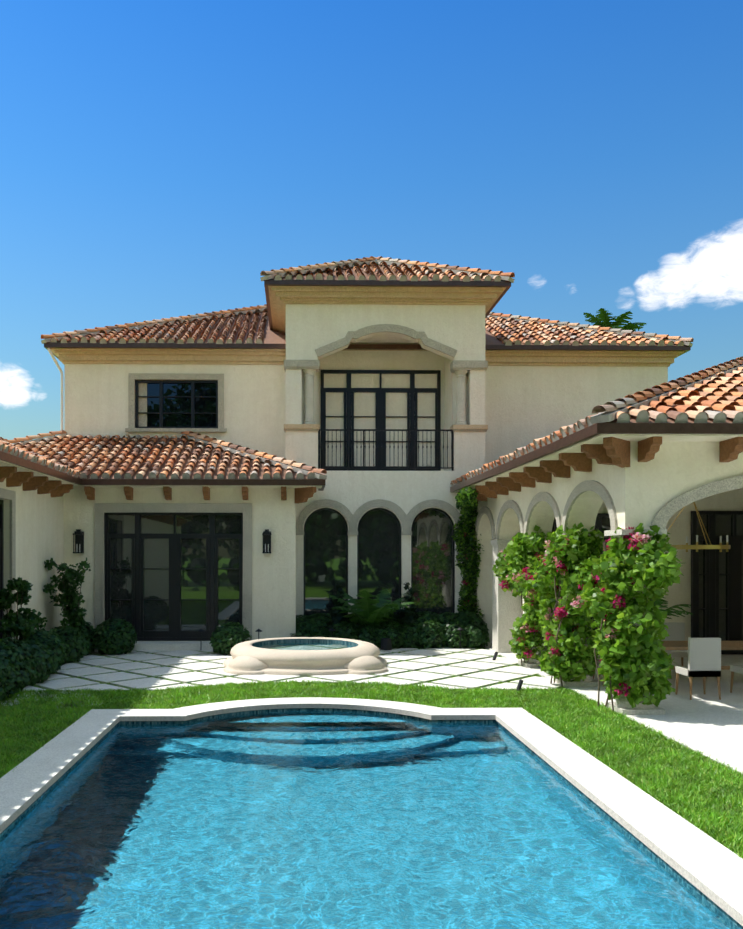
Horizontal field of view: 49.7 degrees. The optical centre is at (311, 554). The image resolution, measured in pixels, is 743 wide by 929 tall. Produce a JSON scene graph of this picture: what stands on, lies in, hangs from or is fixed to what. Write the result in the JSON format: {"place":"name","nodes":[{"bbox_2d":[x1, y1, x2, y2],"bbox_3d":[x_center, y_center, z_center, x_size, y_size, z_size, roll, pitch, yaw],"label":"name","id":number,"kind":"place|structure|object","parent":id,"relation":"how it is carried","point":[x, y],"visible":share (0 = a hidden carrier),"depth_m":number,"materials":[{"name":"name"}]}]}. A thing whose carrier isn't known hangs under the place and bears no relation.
{"place":"outdoors","nodes":[
{"label":"outdoors","id":0,"kind":"place"},
{"bbox_2d":[0,697,742,925],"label":"pool coping","id":1,"kind":"object","parent":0,"point":[709,867],"visible":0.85,"depth_m":8.45,"materials":[{"name":"white stone"}]},
{"bbox_2d":[0,642,742,774],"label":"paving","id":2,"kind":"structure","parent":0,"point":[709,723],"depth_m":14.96,"materials":[{"name":"white stone"}]},
{"bbox_2d":[73,529,522,690],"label":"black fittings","id":3,"kind":"object","parent":2,"relation":"on","point":[386,643],"visible":0.77,"depth_m":19.58,"materials":[{"name":"black metal"}]},
{"bbox_2d":[76,487,727,551],"bbox_3d":[1.128,-0.018,17.607,14.236,3.240,2.306,0,0,25],"label":"light fixture","id":4,"kind":"object","parent":3,"relation":"on","point":[657,541],"visible":0.35,"depth_m":14.87,"materials":[{"name":"white"}]},
{"bbox_2d":[223,637,387,676],"bbox_3d":[-0.146,2.137,17.076,3.480,0.450,3.480,0,0,-1],"label":"spa","id":5,"kind":"object","parent":2,"relation":"on","point":[248,658],"visible":0.85,"depth_m":15.63,"materials":[{"name":"beige stone"}]},
{"bbox_2d":[252,639,357,646],"bbox_3d":[-0.146,2.057,17.076,2.276,0.250,2.276,0,0,-1],"label":"spa tile band","id":6,"kind":"object","parent":5,"relation":"attached to","point":[256,644],"visible":0.12,"depth_m":18.05,"materials":[{"name":"blue tile"}]},
{"bbox_2d":[257,643,353,649],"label":"spa water","id":7,"kind":"structure","parent":5,"relation":"in","point":[305,646],"depth_m":17.46,"materials":[{"name":"teal liquid"}]},
{"bbox_2d":[2,541,624,710],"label":"stems","id":8,"kind":"object","parent":2,"relation":"on","point":[604,546],"visible":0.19,"depth_m":14.06,"materials":[{"name":"brown plant"}]},
{"bbox_2d":[69,527,651,695],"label":"flowers","id":9,"kind":"object","parent":8,"relation":"attached to","point":[637,538],"visible":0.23,"depth_m":13.92,"materials":[{"name":"pink plant"}]},
{"bbox_2d":[451,486,683,707],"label":"climbing plants","id":10,"kind":"object","parent":8,"relation":"attached to","point":[633,646],"visible":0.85,"depth_m":13.44,"materials":[{"name":"green plant"}]},
{"bbox_2d":[0,370,742,653],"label":"frames","id":11,"kind":"structure","parent":2,"relation":"on","point":[711,608],"depth_m":19.97,"materials":[{"name":"black metal"}]},
{"bbox_2d":[147,383,215,426],"bbox_3d":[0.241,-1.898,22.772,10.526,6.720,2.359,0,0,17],"label":"glass","id":12,"kind":"object","parent":11,"relation":"in","point":[183,404],"visible":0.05,"depth_m":23.25,"materials":[{"name":"grey"}]},
{"bbox_2d":[0,324,742,639],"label":"stone trim","id":13,"kind":"structure","parent":2,"relation":"on","point":[664,514],"depth_m":19.80,"materials":[{"name":"beige stone"}]},
{"bbox_2d":[108,510,742,640],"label":"glass","id":14,"kind":"object","parent":2,"relation":"on","point":[325,552],"visible":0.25,"depth_m":20.06,"materials":[{"name":"grey"}]},
{"bbox_2d":[303,369,666,714],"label":"columns","id":15,"kind":"structure","parent":2,"relation":"on","point":[506,609],"depth_m":18.83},
{"bbox_2d":[593,641,742,699],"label":"outdoor dining furniture","id":16,"kind":"object","parent":2,"relation":"on","point":[683,645],"visible":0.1,"depth_m":13.76,"materials":[{"name":"brown wood"}]},
{"bbox_2d":[597,622,742,676],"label":"chair cushions","id":17,"kind":"object","parent":16,"relation":"on","point":[703,655],"visible":0.4,"depth_m":12.75,"materials":[{"name":"fabric"}]},
{"bbox_2d":[0,708,742,928],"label":"waterline pool tiles","id":18,"kind":"object","parent":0,"point":[723,912],"depth_m":11.41,"materials":[{"name":"blue tile"}]},
{"bbox_2d":[0,0,742,443],"label":"sky","id":19,"kind":"structure","parent":0,"point":[158,157],"materials":[{"name":"blue"}]},
{"bbox_2d":[0,647,742,858],"bbox_3d":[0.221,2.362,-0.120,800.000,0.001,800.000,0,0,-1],"label":"ground","id":20,"kind":"structure","parent":0,"point":[428,702],"depth_m":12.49,"materials":[{"name":"green plant"}]},
{"bbox_2d":[0,558,489,700],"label":"shrubs","id":21,"kind":"object","parent":20,"relation":"on","point":[49,662],"visible":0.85,"depth_m":18.35,"materials":[{"name":"green plant"}]},
{"bbox_2d":[0,541,668,693],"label":"shrubs","id":22,"kind":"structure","parent":20,"relation":"on","point":[613,565],"depth_m":19.65,"materials":[{"name":"green plant"}]},
{"bbox_2d":[64,304,667,617],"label":"walls","id":23,"kind":"structure","parent":20,"relation":"on","point":[513,408],"depth_m":22.87,"materials":[{"name":"paint"}]},
{"bbox_2d":[50,286,684,429],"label":"cornices","id":24,"kind":"object","parent":23,"relation":"attached to","point":[280,297],"visible":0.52,"depth_m":22.90,"materials":[{"name":"beige paint"}]},
{"bbox_2d":[318,429,453,470],"bbox_3d":[1.987,-2.798,21.496,3.670,1.120,0.050,0,0,-1],"label":"railing","id":25,"kind":"object","parent":23,"relation":"on","point":[381,430],"visible":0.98,"depth_m":21.49,"materials":[{"name":"black metal"}]},
{"bbox_2d":[0,442,742,641],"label":"walls","id":26,"kind":"structure","parent":20,"relation":"on","point":[47,525],"depth_m":18.54,"materials":[{"name":"paint"}]},
{"bbox_2d":[0,436,742,503],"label":"corbels","id":27,"kind":"object","parent":26,"relation":"attached to","point":[612,451],"visible":0.96,"depth_m":14.95,"materials":[{"name":"brown wood"}]},
{"bbox_2d":[0,434,742,492],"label":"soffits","id":28,"kind":"object","parent":26,"relation":"attached to","point":[576,448],"visible":0.47,"depth_m":13.68,"materials":[{"name":"paint"}]},
{"bbox_2d":[0,280,742,491],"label":"roof eaves","id":29,"kind":"object","parent":28,"relation":"on","point":[593,430],"visible":0.67,"depth_m":19.22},
{"bbox_2d":[47,348,62,430],"bbox_3d":[-7.341,-4.355,22.817,0.080,3.033,0.511,0,0,42],"label":"downspout","id":30,"kind":"object","parent":29,"relation":"attached to","point":[55,360],"visible":0.77,"depth_m":22.94,"materials":[{"name":"white metal"}]},
{"bbox_2d":[0,256,742,485],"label":"roof tiles","id":31,"kind":"object","parent":29,"relation":"on","point":[713,394],"visible":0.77,"depth_m":21.30,"materials":[{"name":"brown tile"}]},
{"bbox_2d":[667,502,729,551],"bbox_3d":[6.806,-0.838,14.304,1.230,1.600,1.230,0,0,-1],"label":"chandelier","id":32,"kind":"object","parent":26,"relation":"hanging from","point":[707,546],"visible":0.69,"depth_m":13.82,"materials":[{"name":"gold metal"}]},
{"bbox_2d":[328,308,692,627],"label":"palms","id":33,"kind":"object","parent":20,"relation":"on","point":[377,612],"visible":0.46,"depth_m":20.11,"materials":[{"name":"green plant"}]},
{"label":"pool","id":34,"kind":"structure","parent":0,"visible":0},
{"bbox_2d":[0,711,739,928],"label":"pool water","id":35,"kind":"structure","parent":34,"relation":"in","point":[309,820],"depth_m":6.80,"materials":[{"name":"blue liquid"}]}
]}

